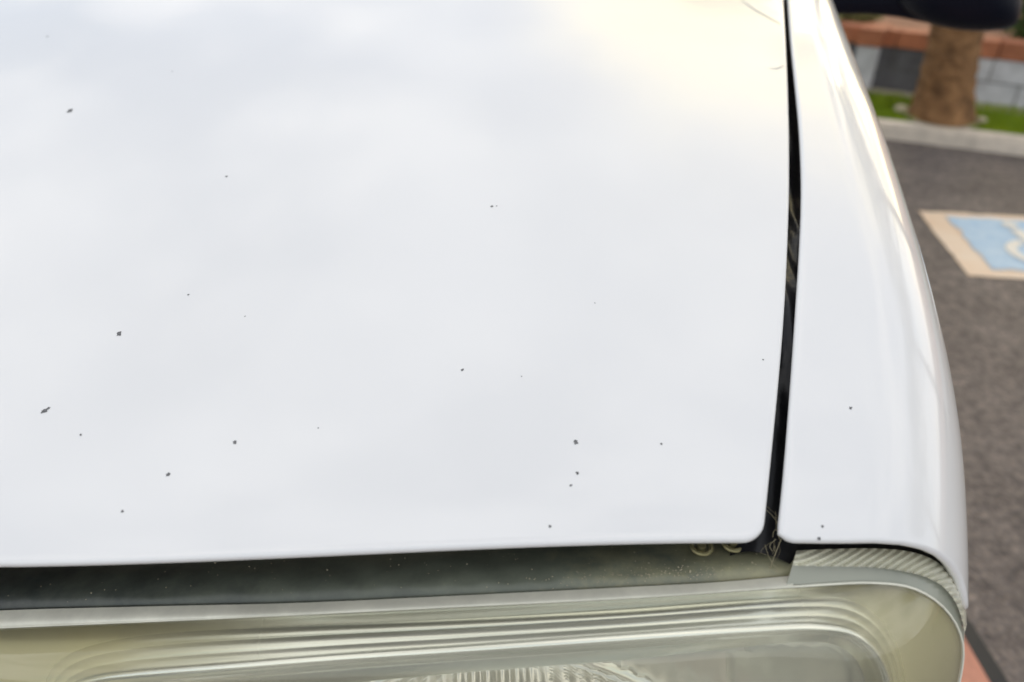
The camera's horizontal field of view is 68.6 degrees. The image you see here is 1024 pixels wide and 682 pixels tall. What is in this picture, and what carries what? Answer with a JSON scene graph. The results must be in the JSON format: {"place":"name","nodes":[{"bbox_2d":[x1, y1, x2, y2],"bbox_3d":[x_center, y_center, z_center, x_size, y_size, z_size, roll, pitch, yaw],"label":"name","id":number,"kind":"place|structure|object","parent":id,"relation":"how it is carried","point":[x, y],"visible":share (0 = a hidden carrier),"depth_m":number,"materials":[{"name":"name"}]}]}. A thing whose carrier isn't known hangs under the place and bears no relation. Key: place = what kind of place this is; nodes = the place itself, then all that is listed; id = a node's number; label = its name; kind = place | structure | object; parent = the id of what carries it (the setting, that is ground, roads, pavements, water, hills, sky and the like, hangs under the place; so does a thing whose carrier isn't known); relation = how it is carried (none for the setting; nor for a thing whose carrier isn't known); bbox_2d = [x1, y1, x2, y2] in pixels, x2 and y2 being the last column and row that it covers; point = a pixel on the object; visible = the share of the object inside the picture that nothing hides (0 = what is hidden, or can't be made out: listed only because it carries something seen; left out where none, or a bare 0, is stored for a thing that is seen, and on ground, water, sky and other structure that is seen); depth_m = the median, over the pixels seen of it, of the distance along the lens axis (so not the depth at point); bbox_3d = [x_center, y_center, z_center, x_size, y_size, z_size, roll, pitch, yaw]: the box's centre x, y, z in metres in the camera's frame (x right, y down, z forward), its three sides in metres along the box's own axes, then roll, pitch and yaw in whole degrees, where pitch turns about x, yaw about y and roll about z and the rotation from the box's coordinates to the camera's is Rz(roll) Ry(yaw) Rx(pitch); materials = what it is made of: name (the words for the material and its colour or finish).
{"place":"outdoors","nodes":[
{"label":"outdoors","id":0,"kind":"place"},
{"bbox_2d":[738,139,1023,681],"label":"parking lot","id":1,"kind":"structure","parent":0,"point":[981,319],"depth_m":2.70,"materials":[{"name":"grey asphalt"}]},
{"bbox_2d":[0,0,1022,681],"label":"parked car","id":2,"kind":"object","parent":1,"relation":"on","point":[316,314],"visible":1,"depth_m":0.50,"materials":[{"name":"white paint"}]},
{"bbox_2d":[86,547,776,599],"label":"dirt crumbs","id":3,"kind":"object","parent":2,"relation":"on","point":[603,576],"visible":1,"depth_m":0.44,"materials":[{"name":"brown soil"}]},
{"bbox_2d":[760,510,780,568],"bbox_3d":[0.150,0.115,0.439,0.020,0.030,0.025,15,36,22],"label":"straw","id":4,"kind":"object","parent":2,"relation":"on","point":[773,541],"visible":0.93,"depth_m":0.43,"materials":[{"name":"beige"}]},
{"bbox_2d":[854,22,893,88],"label":"wall pillar","id":5,"kind":"structure","parent":1,"relation":"on","point":[870,39],"depth_m":5.42,"materials":[{"name":"brick"}]},
{"bbox_2d":[841,21,929,92],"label":"block wall","id":6,"kind":"structure","parent":1,"relation":"on","point":[901,57],"depth_m":5.41,"materials":[{"name":"brick"}]},
{"bbox_2d":[878,118,1023,155],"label":"kerb","id":7,"kind":"structure","parent":1,"relation":"on","point":[979,140],"depth_m":4.70,"materials":[{"name":"concrete"}]},
{"bbox_2d":[918,211,1023,278],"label":"parking symbol","id":8,"kind":"object","parent":1,"relation":"on","point":[988,245],"visible":1,"depth_m":3.57,"materials":[{"name":"blue paint"}]},
{"bbox_2d":[958,638,988,681],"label":"kerb strip","id":9,"kind":"object","parent":1,"relation":"on","point":[973,671],"depth_m":1.67,"materials":[{"name":"paint"}]},
{"bbox_2d":[964,615,1007,681],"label":"tar joint","id":10,"kind":"object","parent":1,"relation":"on","point":[992,670],"visible":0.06,"depth_m":1.72,"materials":[{"name":"black asphalt"}]},
{"bbox_2d":[975,36,1023,108],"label":"block wall","id":11,"kind":"structure","parent":1,"relation":"on","point":[1000,76],"depth_m":5.09,"materials":[{"name":"brick"}]},
{"bbox_2d":[868,89,1023,134],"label":"lawn","id":12,"kind":"structure","parent":0,"point":[908,120],"depth_m":4.98,"materials":[{"name":"plant"}]},
{"bbox_2d":[894,104,908,113],"bbox_3d":[2.612,-1.552,5.016,0.104,0.058,0.104,8,34,13],"label":"stone","id":13,"kind":"object","parent":12,"relation":"on","point":[901,108],"visible":0.88,"depth_m":4.99,"materials":[{"name":"beige stone"}]},
{"bbox_2d":[905,113,980,127],"bbox_3d":[2.815,-1.467,4.906,0.456,0.008,0.460,8,34,13],"label":"dirt ring","id":14,"kind":"object","parent":12,"relation":"on","point":[921,122],"visible":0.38,"depth_m":4.78,"materials":[{"name":"brown soil"}]},
{"bbox_2d":[867,87,1022,114],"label":"dirt strip","id":15,"kind":"object","parent":12,"relation":"on","point":[884,91],"visible":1,"depth_m":5.44,"materials":[{"name":"brown soil"}]},
{"bbox_2d":[907,24,984,126],"bbox_3d":[2.673,-3.090,3.901,3.447,3.932,3.442,8,34,13],"label":"palm tree","id":16,"kind":"object","parent":12,"relation":"on","point":[944,94],"visible":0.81,"depth_m":4.67,"materials":[{"name":"brown plant"}]},
{"bbox_2d":[976,116,987,122],"bbox_3d":[3.011,-1.419,4.809,0.067,0.039,0.071,8,34,13],"label":"stone","id":17,"kind":"object","parent":12,"relation":"on","point":[981,119],"visible":0.99,"depth_m":4.79,"materials":[{"name":"beige stone"}]},
{"bbox_2d":[875,15,1022,39],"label":"planting bed","id":18,"kind":"object","parent":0,"point":[900,22],"depth_m":5.87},
{"bbox_2d":[838,14,885,22],"bbox_3d":[2.674,-2.616,5.792,0.506,0.401,0.504,8,34,13],"label":"shrub","id":19,"kind":"object","parent":18,"relation":"on","point":[863,18],"visible":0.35,"depth_m":5.75,"materials":[{"name":"green plant"}]},
{"bbox_2d":[1001,0,1023,38],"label":"shrub","id":20,"kind":"object","parent":18,"relation":"on","point":[1018,27],"visible":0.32,"depth_m":5.25,"materials":[{"name":"green plant"}]}
]}

